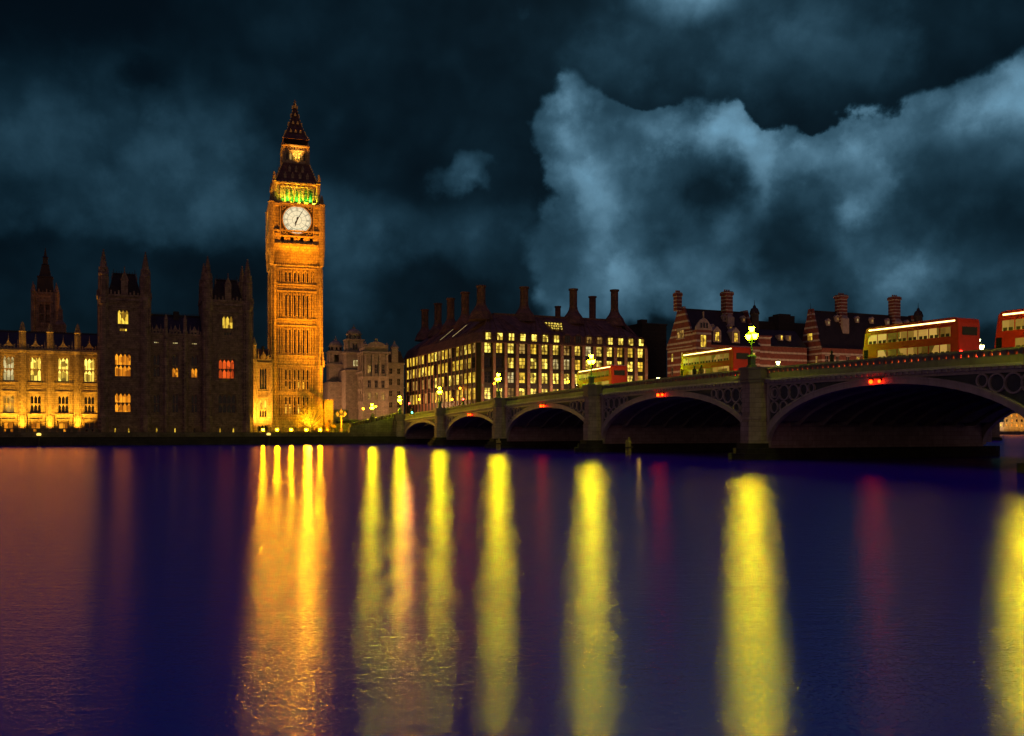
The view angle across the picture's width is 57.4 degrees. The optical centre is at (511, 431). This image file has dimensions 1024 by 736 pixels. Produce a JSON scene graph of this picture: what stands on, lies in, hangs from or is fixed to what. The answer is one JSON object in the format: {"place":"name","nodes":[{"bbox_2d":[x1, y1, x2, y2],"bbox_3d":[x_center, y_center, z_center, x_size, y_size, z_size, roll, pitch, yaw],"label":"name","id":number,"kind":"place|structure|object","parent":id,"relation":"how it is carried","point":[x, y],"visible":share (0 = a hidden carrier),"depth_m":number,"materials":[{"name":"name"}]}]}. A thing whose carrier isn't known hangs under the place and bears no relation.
{"place":"outdoors","nodes":[
{"label":"outdoors","id":0,"kind":"place"},
{"bbox_2d":[30,248,59,331],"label":"spired tower","id":1,"kind":"structure","parent":0,"point":[45,300],"depth_m":246.53,"materials":[{"name":"stone"}]},
{"bbox_2d":[253,337,272,431],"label":"palace range","id":2,"kind":"structure","parent":0,"point":[262,387],"depth_m":240.74,"materials":[{"name":"stone"}]},
{"bbox_2d":[260,368,266,388],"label":"window","id":3,"kind":"structure","parent":2,"relation":"in","point":[263,371],"depth_m":241.07,"materials":[{"name":"brown glass"}]},
{"bbox_2d":[260,410,266,416],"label":"window","id":4,"kind":"structure","parent":2,"relation":"in","point":[263,413],"depth_m":241.07,"materials":[{"name":"orange glass"}]},
{"bbox_2d":[336,420,360,422],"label":"street level ground","id":5,"kind":"structure","parent":0,"point":[345,421],"depth_m":264.19,"materials":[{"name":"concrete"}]},
{"bbox_2d":[757,329,806,366],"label":"slate roofed link","id":6,"kind":"object","parent":5,"relation":"on","point":[781,346],"visible":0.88,"depth_m":316.96,"materials":[{"name":"brick"}]},
{"bbox_2d":[323,325,390,418],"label":"domed stone building","id":7,"kind":"structure","parent":0,"point":[356,382],"depth_m":345.44,"materials":[{"name":"beige stone"}]},
{"bbox_2d":[388,341,404,414],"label":"stone corner house","id":8,"kind":"structure","parent":0,"point":[396,364],"depth_m":347.02,"materials":[{"name":"beige stone"}]},
{"bbox_2d":[0,435,1023,735],"bbox_3d":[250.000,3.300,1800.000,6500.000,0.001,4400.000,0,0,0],"label":"river water","id":9,"kind":"structure","parent":0,"point":[300,591],"depth_m":19.15,"materials":[{"name":"blue liquid"}]},
{"bbox_2d":[495,438,501,449],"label":"mooring post","id":10,"kind":"object","parent":9,"relation":"in","point":[498,443],"visible":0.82,"depth_m":164.81,"materials":[{"name":"brown metal"}]},
{"bbox_2d":[625,437,632,454],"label":"mooring post","id":11,"kind":"object","parent":9,"relation":"in","point":[628,443],"visible":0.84,"depth_m":127.80,"materials":[{"name":"brown metal"}]},
{"bbox_2d":[392,346,1023,472],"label":"arch bridge","id":12,"kind":"structure","parent":9,"relation":"in","point":[950,406],"depth_m":115.32,"materials":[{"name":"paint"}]},
{"bbox_2d":[437,386,441,407],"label":"triple lantern lamp","id":13,"kind":"object","parent":12,"relation":"on","point":[439,391],"visible":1,"depth_m":212.30,"materials":[{"name":"yellow glass"}]},
{"bbox_2d":[495,372,500,397],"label":"triple lantern lamp","id":14,"kind":"object","parent":12,"relation":"on","point":[498,379],"visible":1,"depth_m":180.15,"materials":[{"name":"yellow glass"}]},
{"bbox_2d":[587,353,594,384],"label":"triple lantern lamp","id":15,"kind":"object","parent":12,"relation":"on","point":[591,362],"visible":0.99,"depth_m":145.25,"materials":[{"name":"green paint"}]},
{"bbox_2d":[745,324,757,366],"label":"triple lantern lamp","id":16,"kind":"object","parent":12,"relation":"on","point":[751,357],"visible":0.98,"depth_m":108.87,"materials":[{"name":"glass"}]},
{"bbox_2d":[731,352,1017,375],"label":"parapet lights","id":17,"kind":"object","parent":12,"relation":"attached to","point":[932,359],"visible":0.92,"depth_m":84.15,"materials":[{"name":"red glass"}]},
{"bbox_2d":[869,377,883,383],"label":"navigation lights","id":18,"kind":"object","parent":12,"relation":"attached to","point":[872,380],"visible":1,"depth_m":92.39,"materials":[{"name":"red metal"}]},
{"bbox_2d":[0,0,1023,426],"label":"sky","id":19,"kind":"structure","parent":0,"point":[784,156],"materials":[{"name":"blue"}]},
{"bbox_2d":[404,285,647,413],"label":"office block","id":20,"kind":"structure","parent":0,"point":[523,350],"depth_m":301.26,"materials":[{"name":"brown stone"}]},
{"bbox_2d":[485,387,490,398],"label":"window","id":21,"kind":"structure","parent":20,"relation":"in","point":[487,389],"depth_m":288.20,"materials":[{"name":"yellow glass"}]},
{"bbox_2d":[485,371,490,382],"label":"window","id":22,"kind":"structure","parent":20,"relation":"in","point":[487,373],"depth_m":288.24,"materials":[{"name":"black glass"}]},
{"bbox_2d":[485,357,490,367],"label":"window","id":23,"kind":"structure","parent":20,"relation":"in","point":[487,359],"depth_m":288.20,"materials":[{"name":"black glass"}]},
{"bbox_2d":[485,343,490,352],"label":"window","id":24,"kind":"structure","parent":20,"relation":"in","point":[487,345],"depth_m":288.20,"materials":[{"name":"yellow glass"}]},
{"bbox_2d":[496,357,501,367],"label":"window","id":25,"kind":"structure","parent":20,"relation":"in","point":[498,359],"depth_m":289.68,"materials":[{"name":"black glass"}]},
{"bbox_2d":[496,343,501,352],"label":"window","id":26,"kind":"structure","parent":20,"relation":"in","point":[498,345],"depth_m":289.68,"materials":[{"name":"yellow glass"}]},
{"bbox_2d":[508,388,513,396],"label":"window","id":27,"kind":"structure","parent":20,"relation":"in","point":[510,390],"depth_m":291.31,"materials":[{"name":"brown glass"}]},
{"bbox_2d":[508,372,513,382],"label":"window","id":28,"kind":"structure","parent":20,"relation":"in","point":[510,374],"depth_m":291.24,"materials":[{"name":"beige glass"}]},
{"bbox_2d":[508,357,513,367],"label":"window","id":29,"kind":"structure","parent":20,"relation":"in","point":[510,360],"depth_m":291.21,"materials":[{"name":"yellow glass"}]},
{"bbox_2d":[508,344,513,353],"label":"window","id":30,"kind":"structure","parent":20,"relation":"in","point":[510,346],"depth_m":291.35,"materials":[{"name":"yellow glass"}]},
{"bbox_2d":[519,372,524,382],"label":"window","id":31,"kind":"structure","parent":20,"relation":"in","point":[521,374],"depth_m":292.77,"materials":[{"name":"yellow glass"}]},
{"bbox_2d":[519,358,524,368],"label":"window","id":32,"kind":"structure","parent":20,"relation":"in","point":[521,360],"depth_m":292.77,"materials":[{"name":"yellow glass"}]},
{"bbox_2d":[519,344,524,353],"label":"window","id":33,"kind":"structure","parent":20,"relation":"in","point":[521,346],"depth_m":292.77,"materials":[{"name":"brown glass"}]},
{"bbox_2d":[531,373,536,383],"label":"window","id":34,"kind":"structure","parent":20,"relation":"in","point":[533,375],"depth_m":294.35,"materials":[{"name":"yellow glass"}]},
{"bbox_2d":[531,358,536,368],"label":"window","id":35,"kind":"structure","parent":20,"relation":"in","point":[533,360],"depth_m":294.35,"materials":[{"name":"yellow glass"}]},
{"bbox_2d":[531,345,536,353],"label":"window","id":36,"kind":"structure","parent":20,"relation":"in","point":[533,347],"depth_m":294.35,"materials":[{"name":"yellow glass"}]},
{"bbox_2d":[542,373,547,383],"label":"window","id":37,"kind":"structure","parent":20,"relation":"in","point":[544,375],"depth_m":295.86,"materials":[{"name":"yellow glass"}]},
{"bbox_2d":[542,359,547,368],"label":"window","id":38,"kind":"structure","parent":20,"relation":"in","point":[544,361],"depth_m":295.90,"materials":[{"name":"yellow glass"}]},
{"bbox_2d":[542,345,547,354],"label":"window","id":39,"kind":"structure","parent":20,"relation":"in","point":[544,347],"depth_m":295.86,"materials":[{"name":"yellow glass"}]},
{"bbox_2d":[544,321,562,329],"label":"roof window","id":40,"kind":"structure","parent":20,"relation":"in","point":[554,325],"depth_m":301.59,"materials":[{"name":"yellow glass"}]},
{"bbox_2d":[553,373,558,383],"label":"window","id":41,"kind":"structure","parent":20,"relation":"in","point":[555,375],"depth_m":297.39,"materials":[{"name":"yellow glass"}]},
{"bbox_2d":[553,359,558,369],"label":"window","id":42,"kind":"structure","parent":20,"relation":"in","point":[555,361],"depth_m":297.39,"materials":[{"name":"beige glass"}]},
{"bbox_2d":[553,345,558,354],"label":"window","id":43,"kind":"structure","parent":20,"relation":"in","point":[555,348],"depth_m":297.31,"materials":[{"name":"yellow glass"}]},
{"bbox_2d":[564,373,569,383],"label":"window","id":44,"kind":"structure","parent":20,"relation":"in","point":[566,376],"depth_m":298.84,"materials":[{"name":"yellow glass"}]},
{"bbox_2d":[564,359,569,369],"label":"window","id":45,"kind":"structure","parent":20,"relation":"in","point":[566,361],"depth_m":298.91,"materials":[{"name":"beige glass"}]},
{"bbox_2d":[564,346,569,355],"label":"window","id":46,"kind":"structure","parent":20,"relation":"in","point":[566,348],"depth_m":298.99,"materials":[{"name":"brown glass"}]},
{"bbox_2d":[575,360,579,369],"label":"window","id":47,"kind":"structure","parent":20,"relation":"in","point":[577,362],"depth_m":300.38,"materials":[{"name":"yellow glass"}]},
{"bbox_2d":[575,346,579,355],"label":"window","id":48,"kind":"structure","parent":20,"relation":"in","point":[577,348],"depth_m":300.38,"materials":[{"name":"yellow glass"}]},
{"bbox_2d":[596,347,601,356],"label":"window","id":49,"kind":"structure","parent":20,"relation":"in","point":[598,349],"depth_m":303.47,"materials":[{"name":"yellow glass"}]},
{"bbox_2d":[617,348,622,356],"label":"window","id":50,"kind":"structure","parent":20,"relation":"in","point":[619,350],"depth_m":306.56,"materials":[{"name":"yellow glass"}]},
{"bbox_2d":[628,361,632,371],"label":"window","id":51,"kind":"structure","parent":20,"relation":"in","point":[630,364],"depth_m":308.18,"materials":[{"name":"yellow glass"}]},
{"bbox_2d":[628,348,632,357],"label":"window","id":52,"kind":"structure","parent":20,"relation":"in","point":[630,351],"depth_m":308.18,"materials":[{"name":"yellow glass"}]},
{"bbox_2d":[638,362,642,371],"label":"window","id":53,"kind":"structure","parent":20,"relation":"in","point":[640,364],"depth_m":309.68,"materials":[{"name":"yellow glass"}]},
{"bbox_2d":[623,319,667,378],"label":"plain block","id":54,"kind":"structure","parent":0,"point":[653,335],"depth_m":340.62,"materials":[{"name":"brick"}]},
{"bbox_2d":[666,289,760,376],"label":"banded brick building","id":55,"kind":"structure","parent":0,"point":[726,325],"depth_m":306.32,"materials":[{"name":"brick"}]},
{"bbox_2d":[677,329,683,337],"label":"window","id":56,"kind":"structure","parent":55,"relation":"in","point":[680,333],"depth_m":305.18,"materials":[{"name":"brown glass"}]},
{"bbox_2d":[701,335,706,346],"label":"window","id":57,"kind":"structure","parent":55,"relation":"in","point":[703,337],"depth_m":297.49,"materials":[{"name":"yellow glass"}]},
{"bbox_2d":[759,314,804,347],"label":"brick block","id":58,"kind":"structure","parent":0,"point":[784,322],"depth_m":351.59,"materials":[{"name":"black"}]},
{"bbox_2d":[802,293,922,368],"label":"banded brick building","id":59,"kind":"structure","parent":0,"point":[839,332],"depth_m":324.01,"materials":[{"name":"brick"}]},
{"bbox_2d":[807,333,812,340],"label":"window","id":60,"kind":"structure","parent":59,"relation":"in","point":[809,335],"depth_m":322.34,"materials":[{"name":"yellow glass"}]},
{"bbox_2d":[1000,431,1023,434],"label":"bank ground","id":61,"kind":"structure","parent":0,"point":[1011,432],"depth_m":872.00,"materials":[{"name":"stone"}]},
{"bbox_2d":[1004,412,1023,430],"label":"riverside building","id":62,"kind":"structure","parent":61,"relation":"on","point":[1014,421],"depth_m":880.00,"materials":[{"name":"beige stone"}]},
{"bbox_3d":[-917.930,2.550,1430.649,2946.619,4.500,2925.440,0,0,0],"label":"ground","id":63,"kind":"structure","parent":0,"visible":0},
{"bbox_2d":[0,321,96,431],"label":"palace wing","id":64,"kind":"structure","parent":63,"relation":"on","point":[48,378],"depth_m":216.56,"materials":[{"name":"beige stone"}]},
{"bbox_2d":[4,422,12,431],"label":"window","id":65,"kind":"structure","parent":64,"relation":"in","point":[6,424],"depth_m":213.73,"materials":[{"name":"orange glass"}]},
{"bbox_2d":[3,395,13,412],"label":"window","id":66,"kind":"structure","parent":64,"relation":"in","point":[8,400],"depth_m":213.83,"materials":[{"name":"orange glass"}]},
{"bbox_2d":[3,356,13,380],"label":"window","id":67,"kind":"structure","parent":64,"relation":"in","point":[8,361],"depth_m":213.83,"materials":[{"name":"beige glass"}]},
{"bbox_2d":[31,422,39,431],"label":"window","id":68,"kind":"structure","parent":64,"relation":"in","point":[33,424],"depth_m":215.93,"materials":[{"name":"orange glass"}]},
{"bbox_2d":[30,395,40,412],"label":"window","id":69,"kind":"structure","parent":64,"relation":"in","point":[35,400],"depth_m":215.98,"materials":[{"name":"black glass"}]},
{"bbox_2d":[30,357,40,380],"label":"window","id":70,"kind":"structure","parent":64,"relation":"in","point":[35,362],"depth_m":215.98,"materials":[{"name":"yellow glass"}]},
{"bbox_2d":[58,422,67,431],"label":"window","id":71,"kind":"structure","parent":64,"relation":"in","point":[60,424],"depth_m":218.21,"materials":[{"name":"orange glass"}]},
{"bbox_2d":[58,395,68,412],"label":"window","id":72,"kind":"structure","parent":64,"relation":"in","point":[63,401],"depth_m":218.26,"materials":[{"name":"black glass"}]},
{"bbox_2d":[58,357,68,381],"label":"window","id":73,"kind":"structure","parent":64,"relation":"in","point":[63,363],"depth_m":218.26,"materials":[{"name":"yellow glass"}]},
{"bbox_2d":[85,422,93,431],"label":"window","id":74,"kind":"structure","parent":64,"relation":"in","point":[87,424],"depth_m":220.41,"materials":[{"name":"brown glass"}]},
{"bbox_2d":[84,396,94,412],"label":"window","id":75,"kind":"structure","parent":64,"relation":"in","point":[89,401],"depth_m":220.46,"materials":[{"name":"black glass"}]},
{"bbox_2d":[84,358,94,381],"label":"window","id":76,"kind":"structure","parent":64,"relation":"in","point":[89,363],"depth_m":220.46,"materials":[{"name":"yellow glass"}]},
{"bbox_2d":[0,428,98,431],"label":"palace terrace","id":77,"kind":"structure","parent":63,"relation":"on","point":[52,430],"depth_m":210.57,"materials":[{"name":"stone"}]},
{"bbox_2d":[54,305,65,332],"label":"roof turret","id":78,"kind":"object","parent":63,"relation":"on","point":[59,325],"visible":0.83,"depth_m":235.63,"materials":[{"name":"stone"}]},
{"bbox_2d":[96,249,253,431],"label":"palace pavilion","id":79,"kind":"structure","parent":63,"relation":"on","point":[176,371],"depth_m":223.15,"materials":[{"name":"stone"}]},
{"bbox_2d":[117,310,128,323],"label":"window","id":80,"kind":"structure","parent":79,"relation":"in","point":[122,315],"depth_m":217.89,"materials":[{"name":"glass"}]},
{"bbox_2d":[115,353,130,376],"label":"window","id":81,"kind":"structure","parent":79,"relation":"in","point":[122,361],"depth_m":217.89,"materials":[{"name":"glass"}]},
{"bbox_2d":[115,393,130,411],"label":"window","id":82,"kind":"structure","parent":79,"relation":"in","point":[122,400],"depth_m":217.89,"materials":[{"name":"glass"}]},
{"bbox_2d":[153,367,159,376],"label":"window","id":83,"kind":"structure","parent":79,"relation":"in","point":[156,370],"depth_m":221.54,"materials":[{"name":"glass"}]},
{"bbox_2d":[153,354,159,364],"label":"window","id":84,"kind":"structure","parent":79,"relation":"in","point":[156,357],"depth_m":221.54,"materials":[{"name":"glass"}]},
{"bbox_2d":[153,394,159,412],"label":"window","id":85,"kind":"structure","parent":79,"relation":"in","point":[156,397],"depth_m":221.54,"materials":[{"name":"glass"}]},
{"bbox_2d":[172,367,178,376],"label":"window","id":86,"kind":"structure","parent":79,"relation":"in","point":[175,370],"depth_m":223.33,"materials":[{"name":"glass"}]},
{"bbox_2d":[172,355,178,365],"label":"window","id":87,"kind":"structure","parent":79,"relation":"in","point":[175,358],"depth_m":223.33,"materials":[{"name":"glass"}]},
{"bbox_2d":[172,394,178,412],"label":"window","id":88,"kind":"structure","parent":79,"relation":"in","point":[175,397],"depth_m":223.33,"materials":[{"name":"glass"}]},
{"bbox_2d":[191,368,197,377],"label":"window","id":89,"kind":"structure","parent":79,"relation":"in","point":[194,371],"depth_m":224.92,"materials":[{"name":"glass"}]},
{"bbox_2d":[191,355,197,365],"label":"window","id":90,"kind":"structure","parent":79,"relation":"in","point":[194,359],"depth_m":224.92,"materials":[{"name":"glass"}]},
{"bbox_2d":[191,395,197,412],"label":"window","id":91,"kind":"structure","parent":79,"relation":"in","point":[194,398],"depth_m":224.92,"materials":[{"name":"glass"}]},
{"bbox_2d":[219,359,233,378],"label":"window","id":92,"kind":"structure","parent":79,"relation":"in","point":[226,366],"depth_m":226.96,"materials":[{"name":"glass"}]},
{"bbox_2d":[218,394,235,412],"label":"window","id":93,"kind":"structure","parent":79,"relation":"in","point":[226,402],"depth_m":227.07,"materials":[{"name":"glass"}]},
{"bbox_2d":[222,316,232,328],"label":"window","id":94,"kind":"structure","parent":79,"relation":"in","point":[227,321],"depth_m":227.18,"materials":[{"name":"glass"}]},
{"bbox_2d":[0,432,405,445],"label":"embankment wall","id":95,"kind":"structure","parent":63,"relation":"on","point":[135,438],"depth_m":220.82,"materials":[{"name":"stone"}]},
{"bbox_2d":[265,100,324,431],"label":"clock tower","id":96,"kind":"structure","parent":63,"relation":"on","point":[295,233],"depth_m":250.36,"materials":[{"name":"stone"}]},
{"bbox_2d":[258,427,347,431],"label":"embankment railing","id":97,"kind":"object","parent":63,"relation":"on","point":[307,428],"visible":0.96,"depth_m":235.05,"materials":[{"name":"black metal"}]},
{"bbox_2d":[293,397,326,431],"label":"tree","id":98,"kind":"object","parent":63,"relation":"on","point":[310,424],"visible":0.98,"depth_m":242.97,"materials":[{"name":"yellow plant"}]},
{"bbox_2d":[323,399,333,431],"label":"stone lodge","id":99,"kind":"structure","parent":63,"relation":"on","point":[328,408],"depth_m":252.37,"materials":[{"name":"stone"}]},
{"bbox_2d":[336,409,345,431],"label":"forked lamp","id":100,"kind":"object","parent":63,"relation":"on","point":[341,412],"visible":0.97,"depth_m":247.44,"materials":[{"name":"gold metal"}]},
{"bbox_2d":[333,409,348,424],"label":"range","id":101,"kind":"structure","parent":63,"relation":"on","point":[335,416],"depth_m":278.53,"materials":[{"name":"stone"}]},
{"bbox_2d":[334,419,365,431],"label":"retaining wall","id":102,"kind":"structure","parent":63,"relation":"on","point":[345,426],"depth_m":256.91,"materials":[{"name":"stone"}]},
{"bbox_2d":[348,412,401,435],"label":"bridge abutment","id":103,"kind":"object","parent":63,"relation":"on","point":[387,423],"visible":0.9,"depth_m":240.48,"materials":[{"name":"stone"}]},
{"bbox_2d":[992,422,1001,440],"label":"embankment wall","id":104,"kind":"structure","parent":63,"relation":"on","point":[996,433],"depth_m":326.18,"materials":[{"name":"stone"}]},
{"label":"road","id":105,"kind":"structure","parent":0,"visible":0},
{"bbox_2d":[577,365,626,387],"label":"double decker bus","id":106,"kind":"object","parent":105,"relation":"on","point":[607,374],"visible":0.38,"depth_m":155.17,"materials":[{"name":"red paint"}]},
{"bbox_2d":[680,346,750,379],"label":"double decker bus","id":107,"kind":"object","parent":105,"relation":"on","point":[727,358],"visible":0.42,"depth_m":126.48,"materials":[{"name":"red paint"}]},
{"bbox_2d":[863,317,979,363],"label":"double decker bus","id":108,"kind":"object","parent":105,"relation":"on","point":[950,334],"visible":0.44,"depth_m":94.27,"materials":[{"name":"red paint"}]},
{"bbox_2d":[995,309,1023,354],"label":"double decker bus","id":109,"kind":"object","parent":105,"relation":"on","point":[1010,329],"visible":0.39,"depth_m":85.16,"materials":[{"name":"red paint"}]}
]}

